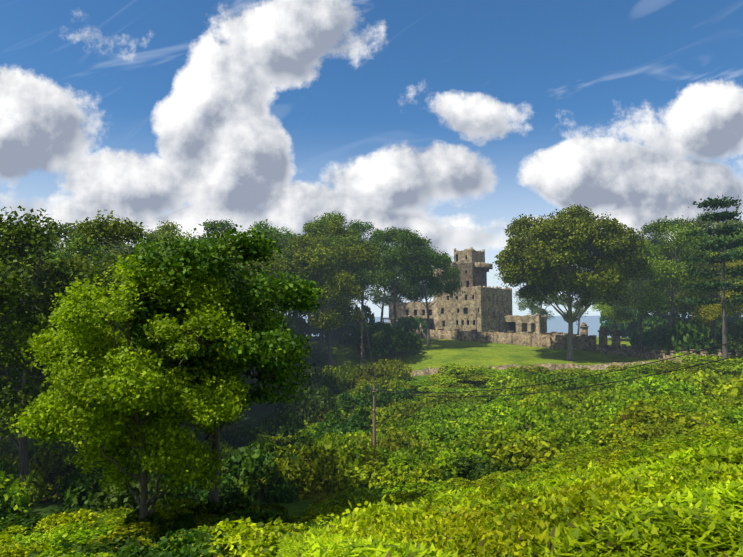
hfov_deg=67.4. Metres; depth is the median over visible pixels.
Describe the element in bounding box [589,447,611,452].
bush
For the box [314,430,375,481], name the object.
bush
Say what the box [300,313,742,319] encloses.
hills
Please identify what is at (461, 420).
bush
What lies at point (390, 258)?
lawn tree
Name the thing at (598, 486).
weed clump
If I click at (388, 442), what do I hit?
bush
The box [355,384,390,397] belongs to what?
bush
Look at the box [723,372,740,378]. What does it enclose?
bush
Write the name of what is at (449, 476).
gully bush
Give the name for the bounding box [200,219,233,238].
forest tree
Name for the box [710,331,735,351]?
hill bush
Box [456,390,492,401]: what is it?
bush
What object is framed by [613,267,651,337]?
tree
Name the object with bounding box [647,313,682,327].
hill bush
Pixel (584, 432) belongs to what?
bush
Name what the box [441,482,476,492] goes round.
bush
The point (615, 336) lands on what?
gate pier
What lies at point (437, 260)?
lawn tree
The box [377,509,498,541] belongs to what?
weed clump
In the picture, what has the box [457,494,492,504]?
weed clump
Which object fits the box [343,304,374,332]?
hill bush
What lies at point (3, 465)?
bush
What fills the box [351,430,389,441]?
bush
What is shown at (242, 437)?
bush
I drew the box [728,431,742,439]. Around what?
bush
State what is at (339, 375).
bush
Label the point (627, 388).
bush
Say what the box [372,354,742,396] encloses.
wire
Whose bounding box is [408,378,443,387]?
bush
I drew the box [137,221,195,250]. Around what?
forest tree
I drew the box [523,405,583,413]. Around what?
bush
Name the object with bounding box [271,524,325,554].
bush
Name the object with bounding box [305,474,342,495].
bush
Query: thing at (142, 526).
bush
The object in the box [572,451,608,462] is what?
bush
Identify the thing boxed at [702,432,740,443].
bush
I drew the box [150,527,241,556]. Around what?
bush
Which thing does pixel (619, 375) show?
bush
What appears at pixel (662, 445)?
bush
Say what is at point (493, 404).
bush
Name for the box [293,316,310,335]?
hill bush
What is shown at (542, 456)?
bush
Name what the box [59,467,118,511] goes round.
bush
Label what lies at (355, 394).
bush
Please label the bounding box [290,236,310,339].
lawn tree
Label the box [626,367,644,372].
bush
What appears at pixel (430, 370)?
retaining wall
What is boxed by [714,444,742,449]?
bush
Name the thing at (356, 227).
lawn tree
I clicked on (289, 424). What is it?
bush
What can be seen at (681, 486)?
weed clump
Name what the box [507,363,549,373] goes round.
bush
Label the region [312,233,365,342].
forest tree
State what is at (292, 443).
bush
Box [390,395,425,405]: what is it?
bush
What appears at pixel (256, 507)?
bush
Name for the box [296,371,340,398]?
bush
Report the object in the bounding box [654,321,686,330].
hill bush
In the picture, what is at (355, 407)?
bush
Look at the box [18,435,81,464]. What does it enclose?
bush
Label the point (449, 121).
sky
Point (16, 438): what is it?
bush
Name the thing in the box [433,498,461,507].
weed clump
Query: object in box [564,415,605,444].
bush
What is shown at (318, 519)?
bush
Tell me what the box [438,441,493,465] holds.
bush
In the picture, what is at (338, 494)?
bush
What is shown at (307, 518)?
bush
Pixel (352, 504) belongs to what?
bush
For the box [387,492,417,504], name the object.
bush
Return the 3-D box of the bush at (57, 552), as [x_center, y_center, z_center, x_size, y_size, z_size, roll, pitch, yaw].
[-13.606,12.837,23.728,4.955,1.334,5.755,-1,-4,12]
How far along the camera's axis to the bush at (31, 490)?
47.53 m
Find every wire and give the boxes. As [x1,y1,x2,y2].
[359,310,369,388]
[364,311,378,389]
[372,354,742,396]
[381,339,742,392]
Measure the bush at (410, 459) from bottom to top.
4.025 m
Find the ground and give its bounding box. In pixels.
[1,336,742,556]
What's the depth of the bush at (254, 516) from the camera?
35.72 m
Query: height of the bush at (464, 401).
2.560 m
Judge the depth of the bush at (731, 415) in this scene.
51.96 m
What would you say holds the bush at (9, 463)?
on the ground
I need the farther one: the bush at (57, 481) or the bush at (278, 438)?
the bush at (278, 438)
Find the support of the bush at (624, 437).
on the ground
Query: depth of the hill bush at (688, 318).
131.29 m
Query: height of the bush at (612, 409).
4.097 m
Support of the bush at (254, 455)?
on the ground
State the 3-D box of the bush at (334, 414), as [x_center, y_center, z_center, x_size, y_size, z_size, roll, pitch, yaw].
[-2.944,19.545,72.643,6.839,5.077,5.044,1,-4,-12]
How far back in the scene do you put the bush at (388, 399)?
84.72 m
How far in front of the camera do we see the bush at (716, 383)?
67.95 m
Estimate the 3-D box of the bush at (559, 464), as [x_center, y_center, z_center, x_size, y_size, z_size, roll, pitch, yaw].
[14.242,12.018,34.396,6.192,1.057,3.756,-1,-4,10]
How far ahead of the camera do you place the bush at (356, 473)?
53.04 m
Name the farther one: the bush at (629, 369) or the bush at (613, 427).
the bush at (629, 369)
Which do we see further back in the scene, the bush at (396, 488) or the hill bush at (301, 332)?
the hill bush at (301, 332)
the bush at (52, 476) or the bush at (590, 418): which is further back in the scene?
the bush at (590, 418)
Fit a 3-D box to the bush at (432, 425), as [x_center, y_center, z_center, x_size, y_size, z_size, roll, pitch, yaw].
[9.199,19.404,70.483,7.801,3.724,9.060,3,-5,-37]
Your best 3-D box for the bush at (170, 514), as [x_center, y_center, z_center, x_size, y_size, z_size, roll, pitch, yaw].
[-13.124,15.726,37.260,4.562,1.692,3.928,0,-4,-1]
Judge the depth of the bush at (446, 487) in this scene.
46.34 m
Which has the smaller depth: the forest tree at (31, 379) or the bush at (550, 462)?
the bush at (550, 462)
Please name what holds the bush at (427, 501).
on the ground
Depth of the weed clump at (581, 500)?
6.39 m
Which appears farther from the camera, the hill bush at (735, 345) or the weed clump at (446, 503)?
the hill bush at (735, 345)
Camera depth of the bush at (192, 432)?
66.26 m
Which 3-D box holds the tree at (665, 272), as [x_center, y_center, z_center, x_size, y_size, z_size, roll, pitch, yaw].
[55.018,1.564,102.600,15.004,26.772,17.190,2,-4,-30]
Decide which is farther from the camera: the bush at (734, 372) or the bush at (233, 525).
the bush at (734, 372)
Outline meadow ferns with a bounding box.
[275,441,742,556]
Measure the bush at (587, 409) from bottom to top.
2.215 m
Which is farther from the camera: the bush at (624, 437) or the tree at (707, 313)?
the tree at (707, 313)
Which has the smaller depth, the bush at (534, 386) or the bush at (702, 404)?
the bush at (702, 404)
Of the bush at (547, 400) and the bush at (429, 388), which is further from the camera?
the bush at (429, 388)
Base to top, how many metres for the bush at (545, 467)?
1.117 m
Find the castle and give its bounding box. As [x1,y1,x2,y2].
[382,247,546,333]
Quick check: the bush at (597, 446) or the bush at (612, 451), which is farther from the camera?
the bush at (597, 446)
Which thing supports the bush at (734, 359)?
on the ground
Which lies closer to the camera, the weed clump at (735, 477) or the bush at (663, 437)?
the weed clump at (735, 477)
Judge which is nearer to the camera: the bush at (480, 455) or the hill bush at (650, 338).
the bush at (480, 455)
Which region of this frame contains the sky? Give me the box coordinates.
[0,0,742,316]
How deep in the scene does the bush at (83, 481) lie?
46.02 m
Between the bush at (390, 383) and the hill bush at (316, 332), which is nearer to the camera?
the bush at (390, 383)
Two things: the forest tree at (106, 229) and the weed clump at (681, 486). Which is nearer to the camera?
the weed clump at (681, 486)
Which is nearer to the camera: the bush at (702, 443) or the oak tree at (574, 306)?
the bush at (702, 443)
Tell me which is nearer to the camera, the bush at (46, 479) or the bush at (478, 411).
the bush at (46, 479)
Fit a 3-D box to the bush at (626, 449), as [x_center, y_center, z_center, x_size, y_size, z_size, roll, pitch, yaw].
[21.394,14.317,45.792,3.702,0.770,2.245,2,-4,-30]
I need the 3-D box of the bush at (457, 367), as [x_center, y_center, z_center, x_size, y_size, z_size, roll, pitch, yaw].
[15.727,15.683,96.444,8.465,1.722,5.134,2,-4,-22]
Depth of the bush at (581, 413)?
65.41 m
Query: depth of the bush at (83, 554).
24.41 m
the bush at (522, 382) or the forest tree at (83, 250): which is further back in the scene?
the bush at (522, 382)
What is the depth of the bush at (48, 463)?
53.36 m
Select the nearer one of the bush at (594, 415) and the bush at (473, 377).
the bush at (594, 415)
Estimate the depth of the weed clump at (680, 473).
12.69 m
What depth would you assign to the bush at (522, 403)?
74.64 m
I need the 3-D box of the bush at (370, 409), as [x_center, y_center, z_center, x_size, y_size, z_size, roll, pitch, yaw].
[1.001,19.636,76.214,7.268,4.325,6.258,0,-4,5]
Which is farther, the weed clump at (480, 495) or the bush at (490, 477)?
the bush at (490, 477)
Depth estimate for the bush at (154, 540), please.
31.27 m
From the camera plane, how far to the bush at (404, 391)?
85.28 m
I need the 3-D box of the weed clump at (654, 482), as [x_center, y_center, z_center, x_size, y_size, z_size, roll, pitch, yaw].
[5.331,3.672,9.061,2.808,1.248,1.738,2,-4,-22]
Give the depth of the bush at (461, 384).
89.58 m
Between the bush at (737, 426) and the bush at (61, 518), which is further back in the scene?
the bush at (737, 426)
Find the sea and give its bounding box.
[304,318,627,337]
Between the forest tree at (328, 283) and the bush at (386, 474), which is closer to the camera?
the bush at (386, 474)
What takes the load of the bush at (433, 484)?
on the ground
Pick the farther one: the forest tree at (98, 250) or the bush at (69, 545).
the forest tree at (98, 250)
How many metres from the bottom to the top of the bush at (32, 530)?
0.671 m
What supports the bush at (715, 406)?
on the ground
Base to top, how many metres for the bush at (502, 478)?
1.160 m
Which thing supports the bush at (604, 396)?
on the ground
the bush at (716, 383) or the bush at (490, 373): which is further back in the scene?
the bush at (490, 373)
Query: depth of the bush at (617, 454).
41.17 m
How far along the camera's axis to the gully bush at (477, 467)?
50.37 m
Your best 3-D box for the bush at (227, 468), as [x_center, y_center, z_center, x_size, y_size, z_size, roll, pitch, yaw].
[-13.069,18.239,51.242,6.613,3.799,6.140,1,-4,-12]
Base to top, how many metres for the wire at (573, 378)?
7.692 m
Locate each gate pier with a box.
[579,322,588,335]
[598,327,607,347]
[610,328,620,349]
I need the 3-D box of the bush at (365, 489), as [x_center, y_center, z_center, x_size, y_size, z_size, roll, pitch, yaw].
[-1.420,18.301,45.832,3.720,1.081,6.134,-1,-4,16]
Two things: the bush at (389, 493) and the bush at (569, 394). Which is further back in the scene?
the bush at (569, 394)
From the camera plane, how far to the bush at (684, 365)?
81.67 m
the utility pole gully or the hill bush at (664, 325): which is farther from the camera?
the hill bush at (664, 325)
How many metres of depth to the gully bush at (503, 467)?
49.49 m
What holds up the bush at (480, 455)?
on the ground
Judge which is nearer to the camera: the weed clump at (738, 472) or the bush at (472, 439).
the weed clump at (738, 472)
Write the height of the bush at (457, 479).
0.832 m
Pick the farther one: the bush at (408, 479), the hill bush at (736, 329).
the hill bush at (736, 329)
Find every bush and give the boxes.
[0,438,15,460]
[0,444,69,495]
[0,458,17,489]
[0,468,49,496]
[0,470,32,514]
[0,491,18,520]
[0,510,68,536]
[0,521,90,555]
[0,522,8,532]
[0,525,27,538]
[0,532,15,545]
[0,534,50,556]
[1,454,18,473]
[1,515,34,529]
[5,468,48,510]
[6,430,37,451]
[12,528,45,543]
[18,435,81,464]
[28,508,87,531]
[28,540,79,556]
[29,509,98,534]
[31,438,94,462]
[34,462,70,498]
[34,546,115,556]
[41,468,90,501]
[43,524,120,551]
[45,543,90,556]
[47,458,72,472]
[53,459,90,470]
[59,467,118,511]
[60,462,121,482]
[64,472,114,505]
[66,536,142,555]
[66,551,93,556]
[80,468,147,497]
[85,507,133,528]
[86,521,167,552]
[91,476,176,513]
[108,544,165,556]
[112,544,141,556]
[114,530,158,550]
[121,508,173,535]
[133,426,196,443]
[137,497,210,522]
[146,524,230,553]
[149,472,194,503]
[149,479,193,504]
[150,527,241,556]
[152,528,170,539]
[169,526,207,540]
[170,513,203,531]
[176,502,214,518]
[182,418,227,443]
[187,470,238,502]
[193,513,239,529]
[197,456,243,494]
[198,418,242,437]
[198,439,229,451]
[198,492,251,516]
[198,517,279,556]
[209,508,282,527]
[211,442,247,458]
[212,522,260,537]
[217,501,263,518]
[219,437,279,493]
[224,424,255,449]
[229,473,268,496]
[231,500,293,525]
[235,516,282,529]
[239,455,293,494]
[241,516,330,556]
[249,444,348,490]
[251,477,299,502]
[252,430,286,443]
[254,411,306,442]
[262,444,331,487]
[270,433,339,445]
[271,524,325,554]
[272,399,329,421]
[281,330,305,342]
[281,430,325,453]
[282,371,315,390]
[284,383,336,410]
[285,507,352,524]
[288,428,317,445]
[290,318,307,333]
[291,485,333,501]
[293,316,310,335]
[294,423,335,438]
[294,434,348,464]
[296,365,335,371]
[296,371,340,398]
[297,521,321,526]
[300,352,322,364]
[303,416,343,430]
[303,461,384,492]
[304,502,361,515]
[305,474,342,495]
[308,437,381,473]
[310,325,324,335]
[311,513,346,523]
[312,494,374,503]
[313,409,354,422]
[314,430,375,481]
[315,415,370,435]
[315,489,372,511]
[317,499,367,513]
[318,409,351,414]
[319,362,365,389]
[324,407,371,431]
[327,488,362,502]
[330,387,354,393]
[332,392,360,413]
[332,487,378,505]
[337,392,381,402]
[337,392,385,409]
[339,485,373,501]
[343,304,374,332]
[349,321,392,343]
[349,426,426,453]
[350,456,377,485]
[351,405,371,414]
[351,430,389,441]
[353,375,386,384]
[355,374,414,394]
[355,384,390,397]
[356,336,386,359]
[358,358,413,380]
[361,405,393,428]
[364,405,404,427]
[366,334,407,358]
[366,428,387,436]
[367,404,409,427]
[368,331,392,356]
[368,456,445,489]
[372,444,389,463]
[372,444,435,476]
[375,492,405,506]
[379,325,422,354]
[379,393,392,406]
[379,399,436,410]
[381,385,413,400]
[382,483,413,494]
[383,428,439,445]
[384,415,444,445]
[385,490,420,497]
[386,400,430,423]
[387,376,410,381]
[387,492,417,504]
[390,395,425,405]
[392,315,426,332]
[393,461,428,488]
[399,425,444,449]
[399,483,448,497]
[399,497,432,504]
[402,394,428,402]
[402,439,476,479]
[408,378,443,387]
[408,405,474,425]
[412,384,447,391]
[413,439,453,453]
[414,493,439,505]
[415,417,468,431]
[416,465,463,484]
[420,393,472,403]
[423,390,457,406]
[428,418,514,443]
[428,481,448,491]
[429,372,464,381]
[432,386,485,395]
[433,382,460,389]
[435,438,503,455]
[436,372,481,383]
[438,363,497,376]
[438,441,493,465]
[438,483,450,490]
[439,364,479,372]
[440,400,488,416]
[441,476,466,484]
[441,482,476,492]
[443,415,508,433]
[443,477,487,490]
[446,381,489,387]
[447,485,463,490]
[449,432,506,451]
[453,456,499,480]
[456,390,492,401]
[456,454,526,479]
[459,373,487,380]
[459,397,483,407]
[464,433,499,451]
[464,481,493,488]
[467,388,496,399]
[468,416,514,429]
[472,399,521,420]
[472,475,497,484]
[473,450,489,459]
[474,423,583,467]
[476,370,525,377]
[479,385,519,401]
[479,397,536,429]
[481,386,518,399]
[483,374,537,384]
[483,470,508,485]
[485,472,510,486]
[488,371,541,395]
[490,435,559,471]
[491,368,550,379]
[492,414,527,424]
[494,471,524,484]
[501,398,558,407]
[505,401,578,435]
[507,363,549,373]
[507,469,536,477]
[508,470,557,484]
[515,408,567,432]
[516,395,529,401]
[518,406,570,433]
[519,382,559,396]
[519,478,538,485]
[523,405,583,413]
[524,384,587,404]
[525,473,559,483]
[527,425,569,443]
[527,472,544,482]
[528,461,573,473]
[528,475,555,485]
[531,384,580,413]
[534,460,575,468]
[537,473,554,480]
[541,370,615,392]
[543,369,569,374]
[543,418,611,448]
[544,467,574,474]
[550,460,575,472]
[551,395,598,412]
[553,406,591,418]
[553,440,617,453]
[555,367,590,375]
[555,448,592,459]
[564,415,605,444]
[566,410,596,420]
[567,404,593,414]
[567,454,581,464]
[568,444,595,451]
[571,454,618,470]
[572,379,612,391]
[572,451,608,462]
[577,383,619,395]
[577,405,596,412]
[580,387,644,410]
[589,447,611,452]
[592,401,623,420]
[593,427,645,448]
[595,370,639,376]
[595,371,624,378]
[596,402,673,426]
[599,310,638,337]
[600,412,671,427]
[600,446,634,453]
[601,424,646,444]
[602,326,622,335]
[603,379,659,397]
[605,363,647,372]
[605,390,650,404]
[605,449,639,459]
[607,449,634,463]
[610,385,648,393]
[611,370,661,385]
[611,448,638,453]
[613,393,683,428]
[615,395,675,407]
[619,450,651,460]
[620,416,699,434]
[622,403,672,424]
[624,436,658,447]
[626,314,674,336]
[626,363,663,371]
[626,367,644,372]
[630,331,657,348]
[630,371,702,397]
[630,420,672,440]
[635,386,686,398]
[637,362,674,372]
[637,442,668,450]
[640,421,677,435]
[645,395,715,406]
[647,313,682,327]
[647,442,693,456]
[647,447,673,455]
[650,399,735,412]
[653,434,695,444]
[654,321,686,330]
[654,365,702,373]
[656,360,723,374]
[658,319,712,353]
[661,434,689,442]
[663,367,726,392]
[667,448,727,455]
[669,391,708,409]
[669,404,742,427]
[669,408,732,436]
[670,433,704,446]
[670,440,701,449]
[671,352,737,361]
[677,361,742,372]
[682,316,693,322]
[684,397,742,411]
[688,425,732,436]
[691,395,716,404]
[692,439,739,448]
[693,319,727,336]
[694,435,742,442]
[694,442,741,450]
[696,335,739,354]
[699,354,742,365]
[701,424,742,433]
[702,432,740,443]
[704,388,718,399]
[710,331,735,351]
[711,377,736,390]
[712,378,742,405]
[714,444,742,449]
[716,320,742,345]
[719,398,742,412]
[720,369,742,374]
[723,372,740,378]
[723,423,742,429]
[723,439,742,444]
[724,372,742,384]
[725,363,742,372]
[726,314,742,321]
[728,342,742,353]
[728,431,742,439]
[731,391,742,407]
[734,316,742,326]
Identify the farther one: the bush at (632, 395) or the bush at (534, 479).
the bush at (632, 395)
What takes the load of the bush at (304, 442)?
on the ground
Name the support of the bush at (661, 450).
on the ground
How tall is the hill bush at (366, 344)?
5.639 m
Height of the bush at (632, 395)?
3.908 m
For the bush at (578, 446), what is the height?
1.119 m
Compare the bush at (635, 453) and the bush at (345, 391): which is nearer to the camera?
the bush at (635, 453)
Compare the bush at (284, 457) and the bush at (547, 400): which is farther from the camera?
the bush at (547, 400)
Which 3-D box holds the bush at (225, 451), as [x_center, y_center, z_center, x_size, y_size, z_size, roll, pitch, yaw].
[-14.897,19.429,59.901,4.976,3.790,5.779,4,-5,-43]
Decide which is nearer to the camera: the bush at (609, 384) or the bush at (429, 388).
the bush at (609, 384)
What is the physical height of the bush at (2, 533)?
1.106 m
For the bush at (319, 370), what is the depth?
104.15 m
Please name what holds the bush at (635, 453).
on the ground
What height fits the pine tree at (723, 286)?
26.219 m
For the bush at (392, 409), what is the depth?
74.69 m
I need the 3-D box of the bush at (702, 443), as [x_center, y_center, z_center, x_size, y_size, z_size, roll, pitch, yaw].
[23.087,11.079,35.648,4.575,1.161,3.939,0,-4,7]
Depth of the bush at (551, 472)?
38.56 m
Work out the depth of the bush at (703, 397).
61.04 m
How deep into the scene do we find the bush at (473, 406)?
78.10 m
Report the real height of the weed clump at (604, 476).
1.404 m
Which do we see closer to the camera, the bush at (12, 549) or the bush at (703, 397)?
the bush at (12, 549)
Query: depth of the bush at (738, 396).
56.94 m
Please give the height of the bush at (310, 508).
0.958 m
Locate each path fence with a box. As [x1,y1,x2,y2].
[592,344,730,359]
[604,341,742,357]
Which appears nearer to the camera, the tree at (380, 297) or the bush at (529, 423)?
the bush at (529, 423)
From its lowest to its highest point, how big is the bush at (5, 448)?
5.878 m
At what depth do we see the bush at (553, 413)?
62.62 m
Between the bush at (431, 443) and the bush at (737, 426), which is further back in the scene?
the bush at (431, 443)
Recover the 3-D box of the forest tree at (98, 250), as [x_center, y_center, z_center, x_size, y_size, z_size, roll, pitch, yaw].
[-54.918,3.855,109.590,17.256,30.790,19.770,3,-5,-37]
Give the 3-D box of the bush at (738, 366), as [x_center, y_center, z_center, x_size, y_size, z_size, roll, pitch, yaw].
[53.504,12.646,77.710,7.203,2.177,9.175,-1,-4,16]
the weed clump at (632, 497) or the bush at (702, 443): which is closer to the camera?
the weed clump at (632, 497)
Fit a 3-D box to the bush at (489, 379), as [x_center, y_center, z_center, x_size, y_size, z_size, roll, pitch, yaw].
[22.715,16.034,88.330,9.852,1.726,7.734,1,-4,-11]
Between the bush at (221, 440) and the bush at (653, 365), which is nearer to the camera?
the bush at (221, 440)
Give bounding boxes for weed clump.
[318,527,351,538]
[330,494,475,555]
[332,517,390,537]
[376,511,429,541]
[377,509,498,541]
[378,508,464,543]
[410,499,471,519]
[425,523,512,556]
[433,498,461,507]
[433,500,504,529]
[434,495,461,507]
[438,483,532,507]
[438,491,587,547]
[440,486,493,505]
[444,522,542,556]
[445,508,517,526]
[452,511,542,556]
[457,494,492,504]
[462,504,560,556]
[471,484,515,498]
[478,504,562,534]
[486,481,548,503]
[527,497,628,537]
[528,483,574,500]
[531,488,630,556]
[540,486,578,498]
[542,493,619,517]
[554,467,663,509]
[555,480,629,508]
[565,476,629,502]
[565,490,676,512]
[573,466,641,489]
[577,491,649,508]
[580,454,624,476]
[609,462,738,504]
[618,488,667,501]
[622,476,673,497]
[634,476,695,498]
[649,481,710,496]
[675,467,720,483]
[709,464,742,487]
[712,467,742,486]
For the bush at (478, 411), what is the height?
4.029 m
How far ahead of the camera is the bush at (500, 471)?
46.72 m
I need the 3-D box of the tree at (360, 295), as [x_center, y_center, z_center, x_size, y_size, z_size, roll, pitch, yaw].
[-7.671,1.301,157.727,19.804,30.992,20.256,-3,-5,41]
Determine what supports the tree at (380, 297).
on the ground
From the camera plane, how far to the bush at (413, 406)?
80.65 m
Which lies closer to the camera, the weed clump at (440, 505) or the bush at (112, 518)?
the weed clump at (440, 505)
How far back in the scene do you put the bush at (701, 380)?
69.99 m
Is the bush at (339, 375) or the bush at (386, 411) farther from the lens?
the bush at (339, 375)
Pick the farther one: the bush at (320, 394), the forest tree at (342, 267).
the forest tree at (342, 267)
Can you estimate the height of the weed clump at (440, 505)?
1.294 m
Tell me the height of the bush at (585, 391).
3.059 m
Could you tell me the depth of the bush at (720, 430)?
45.58 m
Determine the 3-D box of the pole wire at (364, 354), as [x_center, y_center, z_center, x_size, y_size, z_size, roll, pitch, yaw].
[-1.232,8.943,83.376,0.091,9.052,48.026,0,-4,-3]
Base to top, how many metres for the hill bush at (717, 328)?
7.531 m
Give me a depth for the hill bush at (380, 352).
110.09 m
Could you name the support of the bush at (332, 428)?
on the ground
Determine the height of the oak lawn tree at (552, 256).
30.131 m
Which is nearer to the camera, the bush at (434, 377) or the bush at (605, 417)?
the bush at (605, 417)
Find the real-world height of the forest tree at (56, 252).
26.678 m
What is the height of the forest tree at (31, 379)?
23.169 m
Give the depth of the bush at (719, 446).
30.52 m
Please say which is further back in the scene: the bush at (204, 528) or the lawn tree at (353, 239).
the lawn tree at (353, 239)
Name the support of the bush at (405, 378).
on the ground
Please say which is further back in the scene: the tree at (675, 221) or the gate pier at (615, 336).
the tree at (675, 221)
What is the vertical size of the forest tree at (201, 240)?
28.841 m
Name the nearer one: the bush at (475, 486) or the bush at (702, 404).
the bush at (475, 486)
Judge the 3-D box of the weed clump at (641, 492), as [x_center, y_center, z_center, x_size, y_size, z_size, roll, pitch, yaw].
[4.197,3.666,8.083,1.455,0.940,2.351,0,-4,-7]
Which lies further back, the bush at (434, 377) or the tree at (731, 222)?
the tree at (731, 222)
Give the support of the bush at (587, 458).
on the ground
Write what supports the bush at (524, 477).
on the ground
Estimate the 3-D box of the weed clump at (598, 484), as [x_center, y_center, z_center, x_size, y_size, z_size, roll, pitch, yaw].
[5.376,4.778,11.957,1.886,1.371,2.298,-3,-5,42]
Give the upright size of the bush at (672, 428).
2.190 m
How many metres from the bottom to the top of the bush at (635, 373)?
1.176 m
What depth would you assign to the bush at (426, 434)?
65.23 m
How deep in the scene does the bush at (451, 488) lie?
44.50 m
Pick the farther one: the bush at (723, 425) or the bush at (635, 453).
the bush at (723, 425)
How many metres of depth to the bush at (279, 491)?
47.27 m
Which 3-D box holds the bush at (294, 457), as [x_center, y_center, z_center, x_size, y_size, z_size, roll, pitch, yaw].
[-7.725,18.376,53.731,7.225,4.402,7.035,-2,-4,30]
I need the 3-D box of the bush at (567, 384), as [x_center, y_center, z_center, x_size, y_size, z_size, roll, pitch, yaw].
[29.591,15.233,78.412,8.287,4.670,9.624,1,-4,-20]
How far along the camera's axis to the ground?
105.74 m
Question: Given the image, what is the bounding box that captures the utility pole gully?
[372,386,376,458]
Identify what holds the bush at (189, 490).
on the ground
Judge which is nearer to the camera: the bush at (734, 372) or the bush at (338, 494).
the bush at (338, 494)
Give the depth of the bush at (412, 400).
85.35 m
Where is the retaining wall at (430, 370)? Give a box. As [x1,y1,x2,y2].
[397,358,719,376]
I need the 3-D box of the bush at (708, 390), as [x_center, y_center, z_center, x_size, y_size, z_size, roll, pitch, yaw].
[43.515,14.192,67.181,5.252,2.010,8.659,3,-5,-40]
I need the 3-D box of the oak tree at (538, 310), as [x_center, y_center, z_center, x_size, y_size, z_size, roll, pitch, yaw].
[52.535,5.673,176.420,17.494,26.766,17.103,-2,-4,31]
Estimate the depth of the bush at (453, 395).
82.93 m
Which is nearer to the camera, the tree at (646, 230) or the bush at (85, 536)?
the bush at (85, 536)
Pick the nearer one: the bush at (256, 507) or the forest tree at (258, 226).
the bush at (256, 507)
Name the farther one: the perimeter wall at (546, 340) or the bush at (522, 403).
the perimeter wall at (546, 340)
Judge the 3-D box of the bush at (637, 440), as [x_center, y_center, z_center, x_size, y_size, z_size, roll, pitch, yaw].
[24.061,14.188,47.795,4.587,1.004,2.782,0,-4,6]
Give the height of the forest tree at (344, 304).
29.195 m
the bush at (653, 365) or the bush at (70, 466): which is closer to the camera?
the bush at (70, 466)
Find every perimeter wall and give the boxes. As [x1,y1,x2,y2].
[413,328,595,350]
[550,331,596,349]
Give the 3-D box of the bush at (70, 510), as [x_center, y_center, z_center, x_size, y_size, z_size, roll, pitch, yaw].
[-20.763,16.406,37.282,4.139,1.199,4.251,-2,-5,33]
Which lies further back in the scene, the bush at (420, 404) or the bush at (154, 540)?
the bush at (420, 404)
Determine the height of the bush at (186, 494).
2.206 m
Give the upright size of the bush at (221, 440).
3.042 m
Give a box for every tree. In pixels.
[0,205,131,506]
[0,209,62,396]
[0,364,51,454]
[1,231,117,447]
[8,254,257,520]
[20,210,196,447]
[28,219,121,377]
[28,250,87,394]
[59,233,120,257]
[87,222,184,330]
[94,225,133,253]
[112,224,325,513]
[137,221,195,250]
[138,220,200,251]
[188,233,271,298]
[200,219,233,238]
[211,232,290,332]
[246,226,314,367]
[250,219,296,308]
[277,233,312,328]
[279,215,354,352]
[282,216,381,367]
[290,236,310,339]
[302,210,364,345]
[307,233,355,337]
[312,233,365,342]
[342,219,389,321]
[343,236,370,310]
[351,226,436,327]
[358,239,406,321]
[386,241,435,303]
[397,245,464,345]
[492,204,654,360]
[511,281,561,319]
[559,291,588,333]
[590,284,635,327]
[612,259,667,349]
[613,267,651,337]
[623,216,716,352]
[623,222,682,318]
[636,215,703,317]
[641,233,681,311]
[651,219,736,311]
[670,194,742,363]
[674,251,742,354]
[685,209,742,308]
[711,229,742,295]
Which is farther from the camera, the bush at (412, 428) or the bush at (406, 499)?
the bush at (412, 428)
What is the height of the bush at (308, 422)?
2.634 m
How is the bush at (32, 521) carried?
on the ground
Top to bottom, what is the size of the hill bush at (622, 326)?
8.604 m
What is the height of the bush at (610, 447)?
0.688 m
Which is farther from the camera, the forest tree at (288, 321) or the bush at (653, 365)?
the forest tree at (288, 321)
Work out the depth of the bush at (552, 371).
91.01 m
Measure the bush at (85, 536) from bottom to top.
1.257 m
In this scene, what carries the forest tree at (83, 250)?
on the ground
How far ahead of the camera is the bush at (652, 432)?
51.16 m
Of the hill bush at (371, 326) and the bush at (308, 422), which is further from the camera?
the hill bush at (371, 326)
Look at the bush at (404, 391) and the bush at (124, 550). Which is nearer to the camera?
the bush at (124, 550)
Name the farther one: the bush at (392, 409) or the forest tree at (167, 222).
the forest tree at (167, 222)
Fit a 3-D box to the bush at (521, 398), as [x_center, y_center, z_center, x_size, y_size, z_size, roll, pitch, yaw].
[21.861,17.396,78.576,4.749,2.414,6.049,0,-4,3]
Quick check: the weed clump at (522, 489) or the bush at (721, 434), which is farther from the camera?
the bush at (721, 434)
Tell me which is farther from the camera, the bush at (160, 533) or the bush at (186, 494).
the bush at (186, 494)
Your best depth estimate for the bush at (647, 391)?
70.73 m
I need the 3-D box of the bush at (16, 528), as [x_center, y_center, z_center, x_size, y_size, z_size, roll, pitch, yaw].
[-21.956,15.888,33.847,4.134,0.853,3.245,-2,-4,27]
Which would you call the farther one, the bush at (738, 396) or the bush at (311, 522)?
the bush at (738, 396)
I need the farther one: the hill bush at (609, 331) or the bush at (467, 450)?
the hill bush at (609, 331)
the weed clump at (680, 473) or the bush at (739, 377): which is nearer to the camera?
the weed clump at (680, 473)
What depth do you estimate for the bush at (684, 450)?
29.00 m
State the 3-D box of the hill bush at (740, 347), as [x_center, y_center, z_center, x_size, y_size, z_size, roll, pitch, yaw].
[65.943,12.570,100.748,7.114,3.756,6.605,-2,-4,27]
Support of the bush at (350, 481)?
on the ground
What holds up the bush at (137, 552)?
on the ground

